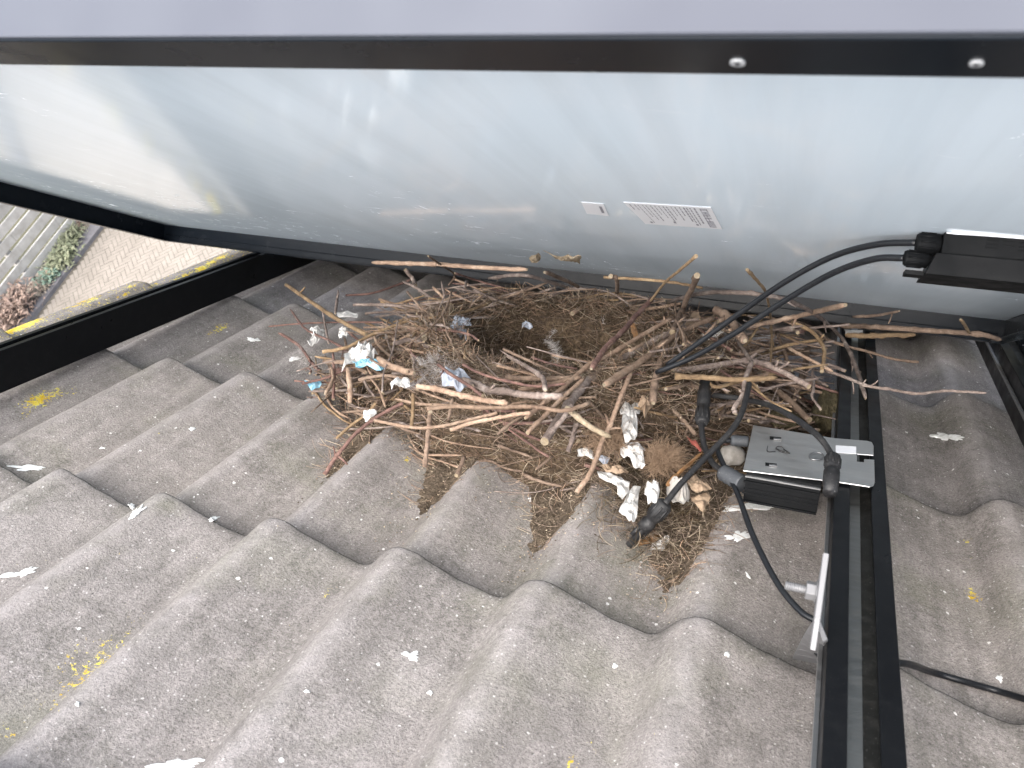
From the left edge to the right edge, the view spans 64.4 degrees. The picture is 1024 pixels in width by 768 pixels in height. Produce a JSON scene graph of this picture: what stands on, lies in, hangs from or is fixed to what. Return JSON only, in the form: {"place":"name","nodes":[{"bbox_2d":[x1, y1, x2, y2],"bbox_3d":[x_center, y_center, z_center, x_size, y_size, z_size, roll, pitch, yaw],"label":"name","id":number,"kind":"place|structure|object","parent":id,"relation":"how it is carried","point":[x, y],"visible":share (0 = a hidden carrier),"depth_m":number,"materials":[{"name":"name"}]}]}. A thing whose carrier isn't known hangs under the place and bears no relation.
{"place":"outdoors","nodes":[
{"label":"outdoors","id":0,"kind":"place"},
{"bbox_2d":[0,206,66,300],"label":"ground","id":1,"kind":"structure","parent":0,"point":[21,236],"depth_m":13.02,"materials":[{"name":"green"}]},
{"bbox_2d":[2,223,89,330],"bbox_3d":[-7.205,-1.513,12.269,0.531,0.040,22.000,9,58,18],"label":"planting bed","id":2,"kind":"object","parent":1,"relation":"on","point":[87,226],"visible":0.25,"depth_m":12.37,"materials":[{"name":"soil"}]},
{"bbox_2d":[0,270,46,331],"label":"plant","id":3,"kind":"object","parent":2,"relation":"on","point":[11,309],"visible":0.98,"depth_m":11.68,"materials":[{"name":"pink plant"}]},
{"bbox_2d":[0,203,76,303],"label":"fence","id":4,"kind":"object","parent":2,"relation":"on","point":[12,237],"visible":0.12,"depth_m":11.97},
{"bbox_2d":[28,274,54,304],"bbox_3d":[-6.989,-1.398,12.024,0.450,0.177,0.759,9,58,18],"label":"plant","id":5,"kind":"object","parent":2,"relation":"on","point":[41,287],"visible":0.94,"depth_m":12.00,"materials":[{"name":"plant"}]},
{"bbox_2d":[31,262,61,288],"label":"plant","id":6,"kind":"object","parent":2,"relation":"on","point":[50,276],"visible":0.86,"depth_m":12.12,"materials":[{"name":"green plant"}]},
{"bbox_2d":[34,232,85,279],"bbox_3d":[-6.872,-1.896,12.308,0.633,0.220,0.987,9,58,18],"label":"plant","id":7,"kind":"object","parent":2,"relation":"on","point":[65,254],"visible":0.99,"depth_m":12.26,"materials":[{"name":"green plant"}]},
{"bbox_2d":[45,220,87,248],"bbox_3d":[-6.850,-2.255,12.544,0.654,0.274,0.716,-13,54,4],"label":"plant","id":8,"kind":"object","parent":2,"relation":"on","point":[65,235],"visible":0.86,"depth_m":12.52,"materials":[{"name":"green plant"}]},
{"bbox_2d":[70,221,85,231],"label":"plant","id":9,"kind":"object","parent":2,"relation":"on","point":[78,224],"visible":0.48,"depth_m":12.76,"materials":[{"name":"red plant"}]},
{"bbox_2d":[0,250,1023,767],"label":"house","id":10,"kind":"structure","parent":1,"relation":"on","point":[186,580],"depth_m":0.80,"materials":[{"name":"concrete"}]},
{"bbox_2d":[0,252,315,392],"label":"mounting rail","id":11,"kind":"object","parent":10,"relation":"attached to","point":[31,355],"visible":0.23,"depth_m":1.37,"materials":[{"name":"black metal"}]},
{"bbox_2d":[297,416,751,622],"bbox_3d":[0.079,0.145,0.942,0.758,0.066,0.283,9,23,18],"label":"debris","id":12,"kind":"object","parent":10,"relation":"on","point":[435,486],"visible":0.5,"depth_m":0.95,"materials":[{"name":"plant"}]},
{"bbox_2d":[638,530,659,545],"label":"dry leaf","id":13,"kind":"object","parent":12,"relation":"on","point":[645,540],"visible":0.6,"depth_m":0.90,"materials":[{"name":"brown plant"}]},
{"bbox_2d":[651,535,668,550],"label":"plastic scrap","id":14,"kind":"object","parent":12,"relation":"on","point":[658,544],"visible":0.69,"depth_m":0.89,"materials":[{"name":"white plastic"}]},
{"bbox_2d":[720,445,744,465],"bbox_3d":[0.265,0.085,0.979,0.030,0.028,0.027,0,56,13],"label":"stone","id":15,"kind":"object","parent":12,"relation":"on","point":[733,455],"visible":0.81,"depth_m":0.97,"materials":[{"name":"beige stone"}]},
{"bbox_2d":[269,254,1001,611],"bbox_3d":[0.066,-0.085,1.131,1.154,0.349,0.716,9,23,18],"label":"bird nest","id":16,"kind":"object","parent":10,"relation":"on","point":[521,406],"visible":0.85,"depth_m":1.05,"materials":[{"name":"brown wood"}]},
{"bbox_2d":[278,340,326,379],"bbox_3d":[-0.316,-0.042,1.268,0.098,0.072,0.108,9,23,18],"label":"fluff","id":17,"kind":"object","parent":16,"relation":"on","point":[311,357],"visible":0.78,"depth_m":1.26,"materials":[{"name":"grey"}]},
{"bbox_2d":[304,380,321,390],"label":"plastic scrap","id":18,"kind":"object","parent":16,"relation":"on","point":[313,385],"visible":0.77,"depth_m":1.13,"materials":[{"name":"blue plastic"}]},
{"bbox_2d":[308,325,324,345],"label":"plastic scrap","id":19,"kind":"object","parent":16,"relation":"on","point":[313,340],"visible":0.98,"depth_m":1.29,"materials":[{"name":"white plastic"}]},
{"bbox_2d":[338,326,347,338],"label":"plastic scrap","id":20,"kind":"object","parent":16,"relation":"on","point":[342,333],"visible":0.96,"depth_m":1.27,"materials":[{"name":"white plastic"}]},
{"bbox_2d":[337,311,357,317],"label":"plastic scrap","id":21,"kind":"object","parent":16,"relation":"on","point":[346,314],"visible":1,"depth_m":1.41,"materials":[{"name":"white plastic"}]},
{"bbox_2d":[341,341,377,371],"bbox_3d":[-0.212,-0.042,1.117,0.054,0.027,0.098,9,23,18],"label":"plastic scrap","id":22,"kind":"object","parent":16,"relation":"on","point":[359,351],"visible":0.97,"depth_m":1.11,"materials":[{"name":"white plastic"}]},
{"bbox_2d":[352,358,383,370],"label":"plastic scrap","id":23,"kind":"object","parent":16,"relation":"on","point":[361,363],"visible":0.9,"depth_m":1.08,"materials":[{"name":"blue plastic"}]},
{"bbox_2d":[363,409,376,421],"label":"plastic scrap","id":24,"kind":"object","parent":16,"relation":"on","point":[368,414],"visible":1,"depth_m":0.96,"materials":[{"name":"white plastic"}]},
{"bbox_2d":[390,377,409,389],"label":"plastic scrap","id":25,"kind":"object","parent":16,"relation":"on","point":[404,382],"visible":1,"depth_m":0.96,"materials":[{"name":"white plastic"}]},
{"bbox_2d":[402,375,425,389],"bbox_3d":[-0.120,-0.002,0.996,0.019,0.014,0.033,9,23,18],"label":"feather","id":26,"kind":"object","parent":16,"relation":"on","point":[418,382],"visible":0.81,"depth_m":0.99,"materials":[{"name":"grey"}]},
{"bbox_2d":[419,322,426,340],"bbox_3d":[-0.127,-0.075,1.153,0.047,0.005,0.077,9,24,18],"label":"wood chip","id":27,"kind":"object","parent":16,"relation":"on","point":[422,331],"visible":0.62,"depth_m":1.14,"materials":[{"name":"brown wood"}]},
{"bbox_2d":[415,337,443,367],"bbox_3d":[-0.099,-0.041,1.080,0.032,0.022,0.099,9,23,18],"label":"feather","id":28,"kind":"object","parent":16,"relation":"on","point":[430,361],"visible":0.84,"depth_m":1.06,"materials":[{"name":"grey"}]},
{"bbox_2d":[411,350,476,403],"bbox_3d":[-0.089,-0.013,1.027,0.088,0.079,0.087,-4,55,10],"label":"fluff","id":29,"kind":"object","parent":16,"relation":"on","point":[435,371],"visible":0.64,"depth_m":1.03,"materials":[{"name":"grey"}]},
{"bbox_2d":[440,366,470,391],"bbox_3d":[-0.073,-0.008,0.998,0.050,0.019,0.061,9,23,18],"label":"plastic scrap","id":30,"kind":"object","parent":16,"relation":"on","point":[448,380],"visible":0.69,"depth_m":0.99,"materials":[{"name":"white plastic"}]},
{"bbox_2d":[450,314,471,338],"bbox_3d":[-0.078,-0.083,1.163,0.070,0.024,0.096,9,23,18],"label":"plastic scrap","id":31,"kind":"object","parent":16,"relation":"on","point":[459,318],"visible":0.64,"depth_m":1.17,"materials":[{"name":"white plastic"}]},
{"bbox_2d":[522,321,532,329],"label":"plastic scrap","id":32,"kind":"object","parent":16,"relation":"on","point":[528,325],"visible":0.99,"depth_m":1.24,"materials":[{"name":"white plastic"}]},
{"bbox_2d":[544,338,562,366],"bbox_3d":[0.057,-0.050,1.216,0.070,0.027,0.101,9,23,18],"label":"feather","id":33,"kind":"object","parent":16,"relation":"on","point":[550,343],"visible":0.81,"depth_m":1.21,"materials":[{"name":"grey"}]},
{"bbox_2d":[577,447,593,458],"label":"plastic scrap","id":34,"kind":"object","parent":16,"relation":"on","point":[581,452],"visible":0.81,"depth_m":0.95,"materials":[{"name":"white plastic"}]},
{"bbox_2d":[599,455,609,463],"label":"plastic scrap","id":35,"kind":"object","parent":16,"relation":"on","point":[603,460],"visible":0.88,"depth_m":0.94,"materials":[{"name":"white plastic"}]},
{"bbox_2d":[571,410,648,469],"bbox_3d":[0.114,0.066,0.937,0.095,0.060,0.092,9,23,18],"label":"hair tuft","id":36,"kind":"object","parent":16,"relation":"on","point":[615,439],"visible":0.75,"depth_m":0.93,"materials":[{"name":"brown fur"}]},
{"bbox_2d":[597,471,629,498],"bbox_3d":[0.109,0.110,0.895,0.044,0.008,0.050,9,24,18],"label":"plastic scrap","id":37,"kind":"object","parent":16,"relation":"on","point":[621,484],"visible":1,"depth_m":0.90,"materials":[{"name":"white plastic"}]},
{"bbox_2d":[600,464,627,473],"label":"dry leaf","id":38,"kind":"object","parent":16,"relation":"on","point":[618,469],"visible":1,"depth_m":0.91,"materials":[{"name":"beige plant"}]},
{"bbox_2d":[620,401,639,442],"bbox_3d":[0.141,0.040,0.969,0.038,0.013,0.129,9,23,18],"label":"plastic scrap","id":39,"kind":"object","parent":16,"relation":"on","point":[628,411],"visible":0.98,"depth_m":0.96,"materials":[{"name":"white plastic"}]},
{"bbox_2d":[619,486,640,521],"bbox_3d":[0.129,0.126,0.868,0.020,0.009,0.076,9,23,18],"label":"plastic scrap","id":40,"kind":"object","parent":16,"relation":"on","point":[628,509],"visible":1,"depth_m":0.86,"materials":[{"name":"white plastic"}]},
{"bbox_2d":[620,442,645,468],"bbox_3d":[0.136,0.079,0.923,0.038,0.014,0.060,9,23,18],"label":"plastic scrap","id":41,"kind":"object","parent":16,"relation":"on","point":[637,459],"visible":0.96,"depth_m":0.92,"materials":[{"name":"white plastic"}]},
{"bbox_2d":[630,323,637,337],"bbox_3d":[0.168,-0.075,1.137,0.023,0.006,0.070,9,23,18],"label":"wood chip","id":42,"kind":"object","parent":16,"relation":"on","point":[634,330],"visible":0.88,"depth_m":1.14,"materials":[{"name":"orange wood"}]},
{"bbox_2d":[638,395,652,417],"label":"dry leaf","id":43,"kind":"object","parent":16,"relation":"on","point":[645,404],"visible":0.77,"depth_m":0.99,"materials":[{"name":"brown plant"}]},
{"bbox_2d":[644,480,659,503],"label":"plastic scrap","id":44,"kind":"object","parent":16,"relation":"on","point":[652,490],"visible":1,"depth_m":0.86,"materials":[{"name":"white plastic"}]},
{"bbox_2d":[628,432,696,482],"bbox_3d":[0.173,0.089,0.930,0.076,0.065,0.078,9,23,18],"label":"hair tuft","id":45,"kind":"object","parent":16,"relation":"on","point":[665,459],"visible":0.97,"depth_m":0.92,"materials":[{"name":"brown fur"}]},
{"bbox_2d":[666,476,689,503],"bbox_3d":[0.178,0.111,0.869,0.027,0.028,0.047,9,23,18],"label":"plastic scrap","id":46,"kind":"object","parent":16,"relation":"on","point":[682,495],"visible":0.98,"depth_m":0.86,"materials":[{"name":"white plastic"}]},
{"bbox_2d":[669,503,696,526],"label":"wool tuft","id":47,"kind":"object","parent":16,"relation":"on","point":[684,513],"visible":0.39,"depth_m":0.94,"materials":[{"name":"grey"}]},
{"bbox_2d":[666,452,701,485],"bbox_3d":[0.193,0.093,0.908,0.026,0.005,0.096,9,23,18],"label":"leaf blade","id":48,"kind":"object","parent":16,"relation":"on","point":[683,468],"visible":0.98,"depth_m":0.90,"materials":[{"name":"brown plant"}]},
{"bbox_2d":[666,312,701,345],"bbox_3d":[0.239,-0.080,1.146,0.042,0.018,0.182,9,23,18],"label":"dry leaf","id":49,"kind":"object","parent":16,"relation":"on","point":[693,315],"visible":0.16,"depth_m":1.19,"materials":[{"name":"brown plant"}]},
{"bbox_2d":[626,382,751,547],"bbox_3d":[0.212,0.081,0.904,0.034,0.069,0.265,29,66,28],"label":"cable","id":50,"kind":"object","parent":16,"relation":"on","point":[659,511],"visible":1,"depth_m":0.86,"materials":[{"name":"black plastic"}]},
{"bbox_2d":[687,437,701,451],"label":"dry leaf","id":51,"kind":"object","parent":16,"relation":"on","point":[695,443],"visible":1,"depth_m":0.96,"materials":[{"name":"plant"}]},
{"bbox_2d":[687,474,711,492],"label":"dry leaf","id":52,"kind":"object","parent":16,"relation":"on","point":[696,484],"visible":0.96,"depth_m":0.88,"materials":[{"name":"beige plant"}]},
{"bbox_2d":[691,491,711,511],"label":"dry leaf","id":53,"kind":"object","parent":16,"relation":"on","point":[700,501],"visible":1,"depth_m":0.87,"materials":[{"name":"beige plant"}]},
{"bbox_2d":[763,407,803,430],"bbox_3d":[0.352,0.046,1.059,0.052,0.031,0.035,14,60,21],"label":"moss clump","id":54,"kind":"object","parent":16,"relation":"on","point":[787,426],"visible":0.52,"depth_m":1.05,"materials":[{"name":"brown plant"}]},
{"bbox_2d":[811,386,837,432],"bbox_3d":[0.417,0.037,1.075,0.040,0.058,0.088,9,23,18],"label":"moss clump","id":55,"kind":"object","parent":16,"relation":"on","point":[827,401],"visible":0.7,"depth_m":1.06,"materials":[{"name":"plant"}]},
{"bbox_2d":[810,324,906,767],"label":"mounting rail","id":56,"kind":"object","parent":10,"relation":"attached to","point":[858,719],"visible":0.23,"depth_m":0.64,"materials":[{"name":"metal"}]},
{"bbox_2d":[0,0,1023,343],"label":"solar panel","id":57,"kind":"object","parent":56,"relation":"attached to","point":[766,142],"visible":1,"depth_m":0.60,"materials":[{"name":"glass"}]},
{"bbox_2d":[529,253,540,262],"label":"dry leaf","id":58,"kind":"object","parent":57,"relation":"attached to","point":[536,258],"visible":1,"depth_m":0.97,"materials":[{"name":"brown plant"}]},
{"bbox_2d":[543,250,581,263],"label":"dry leaf","id":59,"kind":"object","parent":57,"relation":"on","point":[576,258],"visible":1,"depth_m":0.91,"materials":[{"name":"brown plant"}]},
{"bbox_2d":[655,254,903,374],"bbox_3d":[0.262,-0.072,0.848,0.232,0.237,0.031,9,58,18],"label":"cable","id":60,"kind":"object","parent":57,"relation":"attached to","point":[805,288],"visible":1,"depth_m":0.84,"materials":[{"name":"black rubber"}]},
{"bbox_2d":[665,239,915,365],"bbox_3d":[0.273,-0.086,0.846,0.229,0.239,0.036,8,58,18],"label":"cable","id":61,"kind":"object","parent":57,"relation":"attached to","point":[792,277],"visible":1,"depth_m":0.83,"materials":[{"name":"black rubber"}]},
{"bbox_2d":[717,425,874,514],"bbox_3d":[0.309,0.091,0.887,0.158,0.037,0.129,9,23,18],"label":"power optimizer","id":62,"kind":"object","parent":56,"relation":"attached to","point":[783,469],"visible":1,"depth_m":0.86,"materials":[{"name":"metal"}]},
{"bbox_2d":[695,380,720,470],"bbox_3d":[0.229,0.049,0.955,0.026,0.062,0.160,-4,55,10],"label":"cable","id":63,"kind":"object","parent":62,"relation":"attached to","point":[702,415],"visible":0.94,"depth_m":0.96,"materials":[{"name":"black plastic"}]},
{"bbox_2d":[697,391,841,497],"bbox_3d":[0.274,0.049,0.900,0.167,0.036,0.232,9,23,18],"label":"cable","id":64,"kind":"object","parent":62,"relation":"attached to","point":[831,471],"visible":0.89,"depth_m":0.82,"materials":[{"name":"black plastic"}]},
{"bbox_2d":[715,438,1023,701],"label":"cable","id":65,"kind":"object","parent":62,"relation":"attached to","point":[794,605],"visible":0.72,"depth_m":0.71,"materials":[{"name":"black rubber"}]},
{"bbox_2d":[784,553,828,662],"bbox_3d":[0.237,0.199,0.651,0.046,0.172,0.052,-26,54,-5],"label":"roof hook","id":66,"kind":"object","parent":56,"relation":"attached to","point":[812,638],"visible":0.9,"depth_m":0.60,"materials":[{"name":"grey metal"}]},
{"bbox_2d":[844,329,862,333],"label":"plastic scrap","id":67,"kind":"object","parent":56,"relation":"on","point":[852,331],"visible":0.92,"depth_m":1.26,"materials":[{"name":"grey plastic"}]},
{"bbox_2d":[975,340,1023,446],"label":"mounting rail","id":68,"kind":"object","parent":10,"relation":"attached to","point":[1004,363],"depth_m":1.19,"materials":[{"name":"metal"}]},
{"bbox_2d":[1019,339,1023,346],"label":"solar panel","id":69,"kind":"object","parent":68,"relation":"attached to","point":[1022,343],"visible":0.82,"depth_m":1.22,"materials":[{"name":"glass"}]},
{"bbox_2d":[34,227,230,319],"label":"paving","id":70,"kind":"structure","parent":0,"point":[110,259],"depth_m":12.08,"materials":[{"name":"beige brick"}]},
{"bbox_2d":[11,224,103,328],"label":"kerb","id":71,"kind":"structure","parent":70,"relation":"on","point":[91,234],"depth_m":12.18,"materials":[{"name":"concrete"}]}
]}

